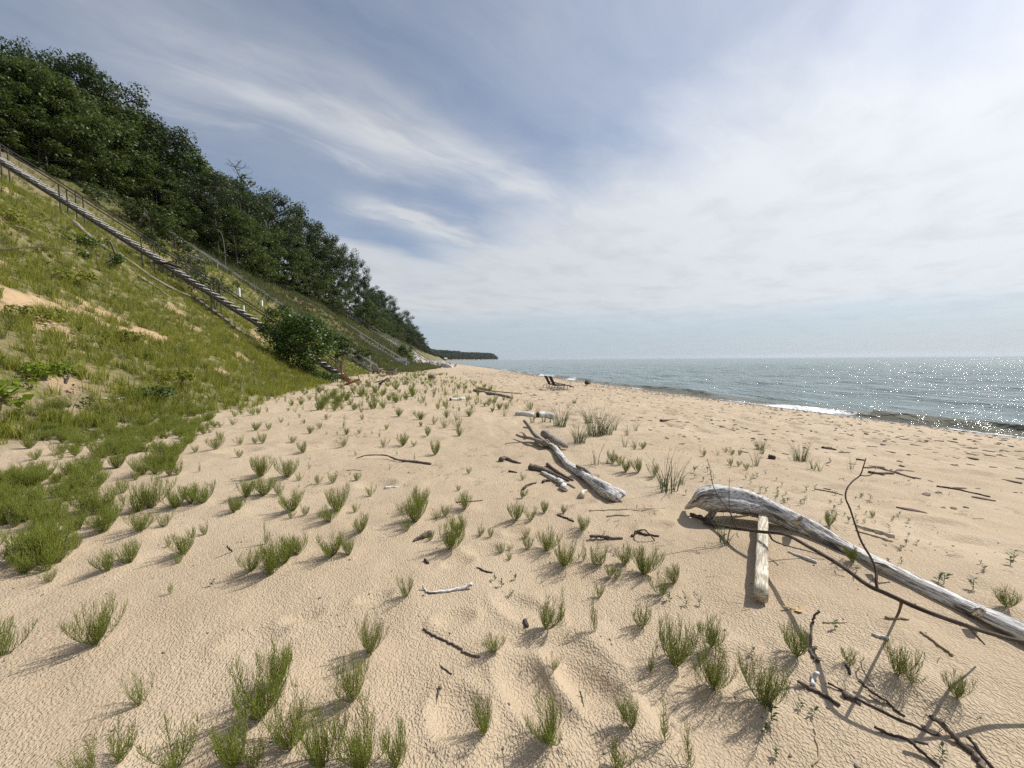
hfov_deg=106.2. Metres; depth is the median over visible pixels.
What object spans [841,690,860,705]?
driftwood stick
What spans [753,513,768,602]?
driftwood post
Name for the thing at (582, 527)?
horsetail
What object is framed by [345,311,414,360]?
beach stairs
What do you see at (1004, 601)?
horsetail
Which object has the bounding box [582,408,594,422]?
dune grass
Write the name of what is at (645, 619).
horsetail
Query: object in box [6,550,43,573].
horsetail
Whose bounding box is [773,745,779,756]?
seedling
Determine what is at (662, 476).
dune grass
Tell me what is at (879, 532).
driftwood stick
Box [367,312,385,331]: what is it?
broadleaf tree
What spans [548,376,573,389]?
beach lounger
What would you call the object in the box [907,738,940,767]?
driftwood stick
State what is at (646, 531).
driftwood branch
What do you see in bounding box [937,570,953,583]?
seedling
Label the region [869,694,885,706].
driftwood stick
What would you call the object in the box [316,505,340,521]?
horsetail
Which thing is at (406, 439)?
horsetail
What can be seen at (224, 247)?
slim dead tree
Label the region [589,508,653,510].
driftwood stick
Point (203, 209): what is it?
broadleaf tree
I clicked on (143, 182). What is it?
broadleaf tree
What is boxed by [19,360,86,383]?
weed clump
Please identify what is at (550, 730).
horsetail
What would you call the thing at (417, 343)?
broadleaf tree
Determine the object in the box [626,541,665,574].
horsetail
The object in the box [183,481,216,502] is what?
horsetail
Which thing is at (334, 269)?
broadleaf tree
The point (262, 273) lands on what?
broadleaf tree
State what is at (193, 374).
weed clump
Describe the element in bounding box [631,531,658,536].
twig tangle
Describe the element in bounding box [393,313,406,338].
broadleaf tree
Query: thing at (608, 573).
horsetail
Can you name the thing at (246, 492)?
horsetail
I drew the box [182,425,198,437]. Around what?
horsetail
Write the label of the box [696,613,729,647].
horsetail
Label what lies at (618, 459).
horsetail
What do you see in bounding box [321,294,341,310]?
broadleaf tree
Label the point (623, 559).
horsetail
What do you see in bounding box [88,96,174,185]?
broadleaf tree
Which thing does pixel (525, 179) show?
sky
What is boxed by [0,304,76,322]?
weed clump
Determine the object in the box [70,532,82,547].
horsetail
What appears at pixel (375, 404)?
horsetail
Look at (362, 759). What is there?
horsetail
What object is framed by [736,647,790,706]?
grass tuft
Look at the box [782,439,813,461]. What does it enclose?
dune grass
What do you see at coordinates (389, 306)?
broadleaf tree
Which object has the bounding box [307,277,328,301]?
broadleaf tree
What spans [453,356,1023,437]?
water
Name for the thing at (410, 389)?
horsetail
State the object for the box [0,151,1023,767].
terrain
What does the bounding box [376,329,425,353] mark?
distant slope grass
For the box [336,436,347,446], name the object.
horsetail
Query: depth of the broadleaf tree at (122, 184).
44.19 m
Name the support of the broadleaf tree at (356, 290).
on the terrain at (52, 693)
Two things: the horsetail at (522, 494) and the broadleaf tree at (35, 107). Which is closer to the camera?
the horsetail at (522, 494)
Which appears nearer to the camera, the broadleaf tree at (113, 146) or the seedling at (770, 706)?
the seedling at (770, 706)
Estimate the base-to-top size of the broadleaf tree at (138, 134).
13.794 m
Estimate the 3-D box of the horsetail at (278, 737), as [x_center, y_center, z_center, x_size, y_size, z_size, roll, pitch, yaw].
[-0.878,1.321,1.510,0.206,0.242,0.177,2,5,38]
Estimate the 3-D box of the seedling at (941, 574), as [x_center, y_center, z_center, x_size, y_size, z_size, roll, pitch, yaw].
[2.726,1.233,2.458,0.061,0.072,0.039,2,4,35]
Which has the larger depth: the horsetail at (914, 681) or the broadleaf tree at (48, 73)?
the broadleaf tree at (48, 73)
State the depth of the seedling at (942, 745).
1.44 m
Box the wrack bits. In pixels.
[460,371,1023,512]
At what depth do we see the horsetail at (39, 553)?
3.03 m
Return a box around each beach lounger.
[543,375,565,387]
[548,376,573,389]
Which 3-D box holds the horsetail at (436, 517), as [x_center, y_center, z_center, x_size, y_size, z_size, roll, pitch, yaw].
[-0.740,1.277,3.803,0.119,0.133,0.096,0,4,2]
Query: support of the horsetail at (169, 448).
on the terrain at (52, 693)
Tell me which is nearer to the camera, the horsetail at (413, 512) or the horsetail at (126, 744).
the horsetail at (126, 744)
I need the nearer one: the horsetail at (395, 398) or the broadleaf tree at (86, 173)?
the horsetail at (395, 398)
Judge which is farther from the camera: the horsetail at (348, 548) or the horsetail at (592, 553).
the horsetail at (348, 548)
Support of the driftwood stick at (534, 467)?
on the terrain at (52, 693)
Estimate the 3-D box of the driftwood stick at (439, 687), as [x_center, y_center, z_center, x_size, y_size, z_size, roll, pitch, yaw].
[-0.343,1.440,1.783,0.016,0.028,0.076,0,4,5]
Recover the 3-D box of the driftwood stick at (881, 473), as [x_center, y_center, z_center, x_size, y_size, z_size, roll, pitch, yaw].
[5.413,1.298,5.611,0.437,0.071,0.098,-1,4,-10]
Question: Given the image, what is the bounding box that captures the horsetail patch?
[0,391,237,570]
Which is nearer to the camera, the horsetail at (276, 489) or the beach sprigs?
the horsetail at (276, 489)
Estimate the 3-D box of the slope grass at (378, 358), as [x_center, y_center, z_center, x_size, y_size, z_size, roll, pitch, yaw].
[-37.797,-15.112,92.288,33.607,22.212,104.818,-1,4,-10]
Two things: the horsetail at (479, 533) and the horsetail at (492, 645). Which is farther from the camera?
the horsetail at (479, 533)
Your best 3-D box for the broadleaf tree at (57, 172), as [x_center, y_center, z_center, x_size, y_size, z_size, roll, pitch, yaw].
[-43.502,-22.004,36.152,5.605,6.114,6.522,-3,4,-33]
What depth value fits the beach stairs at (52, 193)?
26.48 m
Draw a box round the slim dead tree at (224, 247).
[209,228,230,267]
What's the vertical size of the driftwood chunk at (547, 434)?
0.164 m
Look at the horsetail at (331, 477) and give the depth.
4.99 m
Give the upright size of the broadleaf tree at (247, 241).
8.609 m
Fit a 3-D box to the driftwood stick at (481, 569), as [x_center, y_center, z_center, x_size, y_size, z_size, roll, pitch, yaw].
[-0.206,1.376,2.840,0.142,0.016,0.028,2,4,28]
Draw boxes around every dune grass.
[541,401,580,427]
[560,417,593,443]
[574,401,620,436]
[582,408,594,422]
[587,407,628,434]
[588,437,604,464]
[646,446,691,493]
[650,464,682,486]
[664,455,706,490]
[710,503,741,545]
[741,443,762,465]
[749,435,768,449]
[756,438,776,453]
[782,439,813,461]
[808,453,823,469]
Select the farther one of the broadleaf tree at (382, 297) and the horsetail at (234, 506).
the broadleaf tree at (382, 297)
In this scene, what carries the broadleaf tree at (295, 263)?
on the terrain at (52, 693)
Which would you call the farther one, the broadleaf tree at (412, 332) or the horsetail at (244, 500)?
the broadleaf tree at (412, 332)
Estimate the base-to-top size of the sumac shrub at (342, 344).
4.117 m
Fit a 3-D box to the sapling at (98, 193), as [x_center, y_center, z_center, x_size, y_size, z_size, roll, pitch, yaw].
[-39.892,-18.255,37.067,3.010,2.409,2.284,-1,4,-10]
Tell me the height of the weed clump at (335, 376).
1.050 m
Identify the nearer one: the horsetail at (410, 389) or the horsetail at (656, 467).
the horsetail at (656, 467)
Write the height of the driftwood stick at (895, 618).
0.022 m
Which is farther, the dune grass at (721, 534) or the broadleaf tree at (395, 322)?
the broadleaf tree at (395, 322)
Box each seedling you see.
[760,722,770,733]
[764,700,779,721]
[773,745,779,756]
[809,705,818,711]
[933,572,944,581]
[936,741,948,759]
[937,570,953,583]
[967,574,977,589]
[1006,553,1018,564]
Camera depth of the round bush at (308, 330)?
24.88 m
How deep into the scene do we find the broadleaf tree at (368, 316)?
109.60 m
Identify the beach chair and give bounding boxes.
[337,369,361,384]
[371,363,383,373]
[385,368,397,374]
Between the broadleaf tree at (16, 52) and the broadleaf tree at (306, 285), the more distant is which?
the broadleaf tree at (306, 285)
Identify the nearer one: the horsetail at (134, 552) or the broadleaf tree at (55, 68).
the horsetail at (134, 552)
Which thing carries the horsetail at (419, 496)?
on the terrain at (52, 693)
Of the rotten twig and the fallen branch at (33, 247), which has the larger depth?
the fallen branch at (33, 247)
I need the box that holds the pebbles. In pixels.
[468,371,1020,507]
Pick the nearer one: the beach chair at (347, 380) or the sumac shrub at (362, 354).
the beach chair at (347, 380)
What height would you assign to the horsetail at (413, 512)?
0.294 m
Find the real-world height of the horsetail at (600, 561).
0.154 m
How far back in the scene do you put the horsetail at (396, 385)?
20.43 m
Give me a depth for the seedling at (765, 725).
1.57 m
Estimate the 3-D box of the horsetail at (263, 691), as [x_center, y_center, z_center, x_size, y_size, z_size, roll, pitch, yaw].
[-1.060,1.288,1.644,0.226,0.315,0.262,2,4,30]
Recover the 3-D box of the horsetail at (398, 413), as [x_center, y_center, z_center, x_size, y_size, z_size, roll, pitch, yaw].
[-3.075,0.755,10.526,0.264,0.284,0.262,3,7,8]
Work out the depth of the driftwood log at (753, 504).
3.04 m
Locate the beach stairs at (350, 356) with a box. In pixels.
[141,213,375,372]
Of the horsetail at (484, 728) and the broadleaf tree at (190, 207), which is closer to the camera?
the horsetail at (484, 728)
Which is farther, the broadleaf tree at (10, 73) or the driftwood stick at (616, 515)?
the broadleaf tree at (10, 73)
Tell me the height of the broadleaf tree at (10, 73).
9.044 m
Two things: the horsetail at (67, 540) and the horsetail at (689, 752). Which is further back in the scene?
the horsetail at (67, 540)
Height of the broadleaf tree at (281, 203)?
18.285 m
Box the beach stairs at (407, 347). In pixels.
[385,333,429,360]
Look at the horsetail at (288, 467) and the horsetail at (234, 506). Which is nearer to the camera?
the horsetail at (234, 506)
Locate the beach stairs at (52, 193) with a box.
[0,144,351,381]
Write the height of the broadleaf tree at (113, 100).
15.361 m
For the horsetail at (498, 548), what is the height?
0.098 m
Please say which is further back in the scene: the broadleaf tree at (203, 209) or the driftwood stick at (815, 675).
the broadleaf tree at (203, 209)
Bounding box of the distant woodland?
[423,342,498,359]
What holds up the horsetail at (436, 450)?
on the terrain at (52, 693)
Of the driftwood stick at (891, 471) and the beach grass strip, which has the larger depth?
the beach grass strip
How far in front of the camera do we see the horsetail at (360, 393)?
17.28 m
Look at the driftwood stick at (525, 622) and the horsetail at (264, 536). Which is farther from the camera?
the horsetail at (264, 536)
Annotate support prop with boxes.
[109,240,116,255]
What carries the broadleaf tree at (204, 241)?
on the terrain at (52, 693)
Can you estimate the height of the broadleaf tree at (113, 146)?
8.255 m
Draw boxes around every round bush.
[255,303,314,358]
[258,308,338,376]
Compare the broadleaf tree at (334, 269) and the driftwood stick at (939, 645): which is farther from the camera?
the broadleaf tree at (334, 269)
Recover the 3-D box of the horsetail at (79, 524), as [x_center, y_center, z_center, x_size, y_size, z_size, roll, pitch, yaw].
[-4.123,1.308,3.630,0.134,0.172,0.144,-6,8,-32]
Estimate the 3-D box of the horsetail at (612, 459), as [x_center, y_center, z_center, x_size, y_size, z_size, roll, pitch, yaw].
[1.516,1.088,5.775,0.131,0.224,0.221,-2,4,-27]
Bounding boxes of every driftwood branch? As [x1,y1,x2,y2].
[356,454,431,464]
[634,529,654,540]
[690,513,718,527]
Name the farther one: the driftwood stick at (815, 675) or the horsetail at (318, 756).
the driftwood stick at (815, 675)
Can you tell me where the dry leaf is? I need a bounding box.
[784,605,806,612]
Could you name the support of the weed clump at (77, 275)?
on the terrain at (52, 693)
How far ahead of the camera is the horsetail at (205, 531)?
3.59 m
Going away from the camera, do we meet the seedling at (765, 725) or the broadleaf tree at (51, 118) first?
the seedling at (765, 725)
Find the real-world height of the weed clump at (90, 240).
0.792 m
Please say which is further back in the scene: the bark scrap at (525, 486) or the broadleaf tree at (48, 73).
the broadleaf tree at (48, 73)
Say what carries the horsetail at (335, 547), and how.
on the terrain at (52, 693)
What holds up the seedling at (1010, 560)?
on the terrain at (52, 693)
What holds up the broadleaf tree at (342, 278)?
on the terrain at (52, 693)
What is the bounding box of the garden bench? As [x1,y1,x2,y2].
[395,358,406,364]
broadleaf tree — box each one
[0,36,58,80]
[0,50,121,169]
[0,60,41,107]
[0,67,52,154]
[0,75,50,136]
[0,81,94,164]
[0,93,45,155]
[0,100,17,129]
[0,103,14,141]
[0,108,88,174]
[0,115,93,180]
[0,118,19,153]
[1,55,89,149]
[2,58,98,140]
[2,113,57,165]
[7,83,130,183]
[7,115,48,160]
[15,73,138,180]
[16,46,99,98]
[23,86,110,173]
[45,117,102,180]
[52,126,136,188]
[53,51,128,136]
[56,102,140,194]
[65,52,151,144]
[79,115,162,198]
[82,88,171,170]
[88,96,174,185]
[92,97,165,193]
[95,147,115,179]
[96,138,143,200]
[97,157,156,205]
[99,165,127,188]
[108,142,159,197]
[109,147,155,207]
[115,108,197,176]
[122,132,182,196]
[125,169,179,212]
[126,180,179,217]
[130,193,180,212]
[136,179,163,207]
[139,132,255,229]
[141,125,214,198]
[142,162,192,219]
[151,172,188,220]
[156,147,205,207]
[157,151,211,220]
[163,201,204,241]
[173,169,248,258]
[175,210,220,243]
[179,159,236,234]
[186,198,215,232]
[186,200,256,251]
[193,225,215,246]
[196,205,273,270]
[208,177,259,235]
[213,180,269,264]
[213,232,270,271]
[221,186,272,252]
[221,215,287,275]
[225,235,264,277]
[229,221,287,275]
[238,249,283,281]
[245,190,300,278]
[253,186,303,273]
[253,202,295,279]
[255,261,272,280]
[262,227,310,284]
[262,252,282,282]
[267,246,310,284]
[269,193,326,273]
[270,261,293,287]
[271,215,325,270]
[271,219,314,285]
[273,258,297,289]
[279,259,308,290]
[282,252,334,296]
[292,265,321,293]
[293,230,333,294]
[294,278,307,294]
[299,217,344,298]
[299,277,318,298]
[305,243,342,298]
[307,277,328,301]
[309,253,351,296]
[309,271,355,311]
[311,285,332,305]
[313,275,342,304]
[314,239,348,304]
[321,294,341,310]
[326,298,344,315]
[327,255,361,298]
[331,243,357,318]
[342,295,359,315]
[345,277,362,305]
[346,257,371,320]
[351,277,379,313]
[351,298,386,329]
[357,307,379,325]
[359,309,390,330]
[361,290,390,320]
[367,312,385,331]
[374,290,396,319]
[380,311,391,333]
[384,321,394,333]
[385,311,395,327]
[385,324,395,335]
[386,300,402,336]
[388,314,402,336]
[388,320,404,335]
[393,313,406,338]
[398,310,416,336]
[403,328,421,344]
[415,330,423,347]
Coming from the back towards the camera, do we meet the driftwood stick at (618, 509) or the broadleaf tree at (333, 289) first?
the broadleaf tree at (333, 289)
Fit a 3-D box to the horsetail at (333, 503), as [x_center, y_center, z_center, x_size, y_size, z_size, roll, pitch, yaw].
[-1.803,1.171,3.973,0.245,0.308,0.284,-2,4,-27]
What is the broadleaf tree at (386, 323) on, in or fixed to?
on the terrain at (52, 693)
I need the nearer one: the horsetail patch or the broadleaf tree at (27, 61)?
the horsetail patch
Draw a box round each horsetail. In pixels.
[0,615,40,655]
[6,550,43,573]
[28,541,59,562]
[35,565,58,581]
[53,729,96,767]
[56,533,78,549]
[59,589,127,645]
[64,489,98,511]
[69,513,83,529]
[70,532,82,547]
[79,505,119,532]
[87,548,113,571]
[93,495,126,522]
[105,708,138,762]
[107,538,141,563]
[115,479,129,492]
[116,489,147,511]
[119,670,154,705]
[121,506,159,531]
[126,451,153,474]
[126,474,176,507]
[130,469,140,479]
[134,710,202,767]
[144,445,175,467]
[151,482,189,507]
[155,508,175,526]
[163,443,181,455]
[163,524,195,554]
[169,554,182,562]
[170,460,183,474]
[173,428,183,437]
[179,481,198,503]
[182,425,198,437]
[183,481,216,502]
[199,523,207,534]
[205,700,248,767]
[226,634,292,719]
[226,722,261,764]
[228,496,242,512]
[231,496,245,508]
[235,478,255,496]
[236,544,263,571]
[243,721,266,767]
[246,476,277,495]
[249,453,274,476]
[249,535,289,574]
[251,422,261,429]
[254,645,290,685]
[255,677,319,749]
[257,430,266,442]
[262,522,270,543]
[262,533,299,563]
[273,456,299,476]
[273,483,283,494]
[276,488,303,510]
[283,531,307,554]
[289,696,348,767]
[296,440,306,452]
[300,506,309,514]
[307,425,313,433]
[314,476,323,483]
[315,385,324,392]
[315,396,329,409]
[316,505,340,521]
[316,531,344,556]
[322,687,390,767]
[323,387,337,397]
[324,484,349,510]
[327,395,345,406]
[328,470,337,482]
[329,649,371,701]
[330,391,345,400]
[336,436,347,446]
[339,390,351,400]
[340,537,353,555]
[351,503,360,511]
[351,511,368,531]
[354,609,388,653]
[355,388,364,396]
[365,483,376,495]
[367,397,377,408]
[372,384,379,392]
[379,713,409,767]
[389,393,401,402]
[392,381,399,389]
[394,407,403,415]
[395,494,428,521]
[396,433,408,445]
[396,574,412,596]
[399,515,410,530]
[408,387,416,395]
[410,485,429,507]
[414,411,426,419]
[424,531,433,539]
[429,440,439,454]
[430,506,441,518]
[438,514,465,548]
[441,503,451,515]
[449,513,466,534]
[454,491,472,508]
[456,428,464,435]
[465,408,474,415]
[471,691,492,735]
[477,524,483,535]
[481,631,505,652]
[494,543,504,552]
[506,502,524,519]
[520,489,526,497]
[520,689,561,745]
[521,507,536,519]
[521,535,534,548]
[536,525,562,550]
[538,593,565,629]
[540,500,548,511]
[545,648,562,670]
[551,538,581,565]
[557,586,564,623]
[577,514,589,530]
[581,541,586,560]
[588,593,597,631]
[589,540,608,564]
[594,550,606,564]
[594,583,604,597]
[604,562,616,576]
[606,449,617,462]
[609,736,637,767]
[612,561,621,578]
[613,544,634,564]
[613,692,639,728]
[615,454,624,464]
[619,697,627,724]
[621,459,630,471]
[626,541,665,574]
[630,458,641,472]
[631,593,652,627]
[645,638,658,673]
[646,459,658,476]
[646,569,668,595]
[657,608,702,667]
[658,693,671,741]
[662,563,679,583]
[680,719,694,766]
[690,639,738,689]
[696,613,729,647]
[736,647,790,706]
[777,617,811,657]
[823,509,836,525]
[838,645,858,664]
[843,545,857,560]
[881,637,924,676]
[903,665,926,684]
[940,668,977,698]
[992,583,1022,607]
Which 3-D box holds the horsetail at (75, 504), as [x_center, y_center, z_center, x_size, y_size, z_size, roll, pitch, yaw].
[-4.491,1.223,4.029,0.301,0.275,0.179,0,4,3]
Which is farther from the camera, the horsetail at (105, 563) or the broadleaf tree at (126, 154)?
the broadleaf tree at (126, 154)
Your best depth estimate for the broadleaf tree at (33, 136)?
35.19 m
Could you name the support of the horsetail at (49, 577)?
on the terrain at (52, 693)
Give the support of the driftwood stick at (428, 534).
on the terrain at (52, 693)
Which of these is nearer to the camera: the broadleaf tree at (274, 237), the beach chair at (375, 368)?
the beach chair at (375, 368)
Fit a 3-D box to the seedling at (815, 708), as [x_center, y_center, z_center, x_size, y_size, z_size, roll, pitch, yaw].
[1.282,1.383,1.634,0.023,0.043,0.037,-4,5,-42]
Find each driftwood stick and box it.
[413,530,431,541]
[422,582,472,593]
[436,685,440,703]
[473,389,509,397]
[476,567,492,572]
[492,390,521,393]
[498,456,520,463]
[522,618,528,627]
[528,463,569,481]
[541,471,568,490]
[546,462,573,480]
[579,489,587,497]
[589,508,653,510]
[589,534,622,538]
[606,514,629,516]
[768,454,775,458]
[788,550,817,562]
[797,680,840,706]
[809,610,820,662]
[809,671,819,685]
[811,728,819,766]
[828,682,938,735]
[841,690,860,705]
[857,524,894,538]
[858,680,904,716]
[860,657,874,686]
[864,467,914,478]
[868,471,894,474]
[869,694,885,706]
[871,632,889,639]
[874,726,928,744]
[884,616,909,619]
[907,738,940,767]
[919,631,953,655]
[928,715,985,767]
[936,485,990,496]
[966,736,993,767]
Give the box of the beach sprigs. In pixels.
[230,369,532,416]
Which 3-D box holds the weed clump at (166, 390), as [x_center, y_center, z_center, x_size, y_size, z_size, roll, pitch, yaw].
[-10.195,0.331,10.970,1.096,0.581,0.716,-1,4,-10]
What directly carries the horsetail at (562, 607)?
on the terrain at (52, 693)
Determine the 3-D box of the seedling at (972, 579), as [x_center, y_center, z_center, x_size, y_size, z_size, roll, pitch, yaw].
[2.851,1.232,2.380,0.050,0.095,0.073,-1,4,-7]
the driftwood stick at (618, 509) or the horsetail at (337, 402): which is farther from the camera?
the horsetail at (337, 402)
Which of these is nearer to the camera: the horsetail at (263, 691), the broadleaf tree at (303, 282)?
the horsetail at (263, 691)
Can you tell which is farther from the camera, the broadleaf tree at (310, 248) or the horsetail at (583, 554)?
the broadleaf tree at (310, 248)
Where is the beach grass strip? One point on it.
(423, 367)
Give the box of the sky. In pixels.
[0,0,1023,359]
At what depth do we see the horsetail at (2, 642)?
2.09 m
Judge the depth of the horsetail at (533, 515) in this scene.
3.69 m
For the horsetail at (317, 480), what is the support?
on the terrain at (52, 693)
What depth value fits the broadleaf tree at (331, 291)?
88.28 m
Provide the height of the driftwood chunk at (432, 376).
0.428 m
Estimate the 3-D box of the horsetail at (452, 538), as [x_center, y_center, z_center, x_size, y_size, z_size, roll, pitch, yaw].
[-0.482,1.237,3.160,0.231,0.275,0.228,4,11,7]
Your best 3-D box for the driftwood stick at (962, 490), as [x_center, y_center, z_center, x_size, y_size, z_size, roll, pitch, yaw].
[5.776,1.365,4.932,0.070,0.045,0.450,-4,5,-42]
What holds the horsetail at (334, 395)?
on the terrain at (52, 693)
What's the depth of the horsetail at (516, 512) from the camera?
3.67 m
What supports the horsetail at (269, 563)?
on the terrain at (52, 693)
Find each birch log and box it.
[449,397,464,400]
[515,411,533,416]
[536,412,555,418]
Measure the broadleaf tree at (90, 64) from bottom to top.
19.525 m
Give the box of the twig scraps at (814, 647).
[223,371,1023,665]
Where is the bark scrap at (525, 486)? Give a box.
[522,482,536,489]
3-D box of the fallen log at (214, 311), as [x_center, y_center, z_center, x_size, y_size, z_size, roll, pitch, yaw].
[-21.016,-4.819,28.048,3.827,3.039,0.861,-2,4,-17]
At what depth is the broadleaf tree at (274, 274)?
57.94 m
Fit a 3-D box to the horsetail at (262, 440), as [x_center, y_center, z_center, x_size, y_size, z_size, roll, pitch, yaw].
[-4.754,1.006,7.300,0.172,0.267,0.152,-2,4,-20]
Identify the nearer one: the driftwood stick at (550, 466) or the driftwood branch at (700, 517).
the driftwood branch at (700, 517)
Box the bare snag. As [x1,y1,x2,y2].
[225,160,255,258]
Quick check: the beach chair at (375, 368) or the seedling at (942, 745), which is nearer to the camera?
the seedling at (942, 745)
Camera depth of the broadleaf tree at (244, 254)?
54.55 m
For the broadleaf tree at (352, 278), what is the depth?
97.83 m
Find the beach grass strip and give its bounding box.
[379,363,441,371]
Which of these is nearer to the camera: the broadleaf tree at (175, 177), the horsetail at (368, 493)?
the horsetail at (368, 493)
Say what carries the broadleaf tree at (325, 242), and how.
on the terrain at (52, 693)
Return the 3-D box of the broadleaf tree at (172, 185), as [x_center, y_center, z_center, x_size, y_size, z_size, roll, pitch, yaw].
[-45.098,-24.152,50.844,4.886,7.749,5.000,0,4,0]
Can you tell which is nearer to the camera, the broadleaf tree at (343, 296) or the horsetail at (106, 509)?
the horsetail at (106, 509)
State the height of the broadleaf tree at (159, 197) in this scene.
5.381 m
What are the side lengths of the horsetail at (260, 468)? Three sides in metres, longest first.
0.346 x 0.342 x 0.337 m
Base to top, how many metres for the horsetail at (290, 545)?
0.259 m
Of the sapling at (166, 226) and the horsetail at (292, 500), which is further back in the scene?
the sapling at (166, 226)
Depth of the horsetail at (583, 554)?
2.94 m
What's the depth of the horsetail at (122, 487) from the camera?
4.63 m
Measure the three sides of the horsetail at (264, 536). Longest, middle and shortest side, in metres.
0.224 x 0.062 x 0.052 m
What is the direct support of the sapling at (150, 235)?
on the terrain at (52, 693)
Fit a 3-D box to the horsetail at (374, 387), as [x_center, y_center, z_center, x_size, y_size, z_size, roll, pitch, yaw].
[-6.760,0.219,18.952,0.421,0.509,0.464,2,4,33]
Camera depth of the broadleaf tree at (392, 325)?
170.66 m
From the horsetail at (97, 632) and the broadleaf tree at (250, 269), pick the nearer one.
the horsetail at (97, 632)
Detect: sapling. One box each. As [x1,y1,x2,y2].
[0,376,40,407]
[75,182,119,204]
[106,195,145,223]
[128,199,178,230]
[138,229,168,273]
[145,213,198,250]
[156,244,211,288]
[185,266,240,309]
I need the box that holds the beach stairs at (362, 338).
[296,292,409,364]
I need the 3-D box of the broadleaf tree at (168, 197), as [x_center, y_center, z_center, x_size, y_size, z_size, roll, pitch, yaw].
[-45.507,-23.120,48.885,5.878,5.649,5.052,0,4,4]
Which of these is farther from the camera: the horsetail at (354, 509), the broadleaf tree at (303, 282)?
the broadleaf tree at (303, 282)
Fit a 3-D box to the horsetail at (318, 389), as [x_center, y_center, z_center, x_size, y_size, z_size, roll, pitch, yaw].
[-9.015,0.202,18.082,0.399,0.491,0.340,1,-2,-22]
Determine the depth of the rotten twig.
2.10 m
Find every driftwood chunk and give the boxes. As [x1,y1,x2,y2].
[428,374,435,378]
[540,430,568,447]
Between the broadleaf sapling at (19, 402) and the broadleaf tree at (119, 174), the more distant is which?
the broadleaf tree at (119, 174)
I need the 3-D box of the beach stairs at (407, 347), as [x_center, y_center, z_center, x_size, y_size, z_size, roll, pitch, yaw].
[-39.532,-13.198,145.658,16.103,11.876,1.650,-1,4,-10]
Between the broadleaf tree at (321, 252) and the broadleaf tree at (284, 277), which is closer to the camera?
the broadleaf tree at (284, 277)
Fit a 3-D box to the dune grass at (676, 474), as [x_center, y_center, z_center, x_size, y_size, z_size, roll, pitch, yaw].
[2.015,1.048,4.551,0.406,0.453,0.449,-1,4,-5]
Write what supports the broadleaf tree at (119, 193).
on the terrain at (52, 693)
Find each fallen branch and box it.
[0,246,80,253]
[702,458,1023,644]
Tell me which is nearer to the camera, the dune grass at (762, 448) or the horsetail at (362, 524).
the horsetail at (362, 524)
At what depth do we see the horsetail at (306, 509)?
3.98 m
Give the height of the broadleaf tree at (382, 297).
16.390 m
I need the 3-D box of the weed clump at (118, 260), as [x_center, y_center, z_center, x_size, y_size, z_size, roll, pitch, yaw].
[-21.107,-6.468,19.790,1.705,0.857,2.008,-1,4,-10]
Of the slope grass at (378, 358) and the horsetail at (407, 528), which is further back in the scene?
the slope grass at (378, 358)
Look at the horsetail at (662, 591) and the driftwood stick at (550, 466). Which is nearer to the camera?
the horsetail at (662, 591)
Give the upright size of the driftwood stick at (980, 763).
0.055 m
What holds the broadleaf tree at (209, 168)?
on the terrain at (52, 693)
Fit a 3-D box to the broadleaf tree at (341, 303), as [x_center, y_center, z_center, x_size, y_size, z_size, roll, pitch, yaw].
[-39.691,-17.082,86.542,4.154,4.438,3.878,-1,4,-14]
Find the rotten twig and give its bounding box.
[422,628,480,656]
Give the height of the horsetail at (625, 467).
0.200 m
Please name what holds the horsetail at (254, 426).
on the terrain at (52, 693)
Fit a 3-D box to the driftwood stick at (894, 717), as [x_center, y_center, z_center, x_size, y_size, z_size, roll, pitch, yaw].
[1.566,1.381,1.641,0.021,0.024,0.345,-4,5,-44]
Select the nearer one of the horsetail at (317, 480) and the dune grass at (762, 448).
the horsetail at (317, 480)
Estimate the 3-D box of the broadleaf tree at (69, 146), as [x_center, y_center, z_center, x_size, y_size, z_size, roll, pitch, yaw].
[-46.025,-23.655,38.976,6.258,6.432,7.282,-3,4,-33]
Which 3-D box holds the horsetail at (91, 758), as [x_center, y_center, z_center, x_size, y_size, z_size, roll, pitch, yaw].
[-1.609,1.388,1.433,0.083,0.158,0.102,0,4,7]
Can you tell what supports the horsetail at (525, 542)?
on the terrain at (52, 693)
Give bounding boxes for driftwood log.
[516,419,625,501]
[684,484,1023,639]
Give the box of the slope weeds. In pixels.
[0,171,363,428]
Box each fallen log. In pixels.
[58,209,118,256]
[118,253,207,300]
[138,275,167,296]
[193,297,255,337]
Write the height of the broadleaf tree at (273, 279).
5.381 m
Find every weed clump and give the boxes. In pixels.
[0,202,49,228]
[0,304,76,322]
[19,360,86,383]
[39,265,100,285]
[60,231,112,247]
[74,246,126,264]
[97,328,149,342]
[134,385,176,398]
[151,370,197,382]
[313,371,339,379]
[322,372,348,381]
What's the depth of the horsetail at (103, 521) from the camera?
3.55 m
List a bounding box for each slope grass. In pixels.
[0,156,369,444]
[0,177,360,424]
[68,175,429,372]
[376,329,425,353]
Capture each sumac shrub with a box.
[322,332,354,372]
[352,348,372,363]
[397,344,413,357]
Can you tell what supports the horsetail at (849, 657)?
on the terrain at (52, 693)

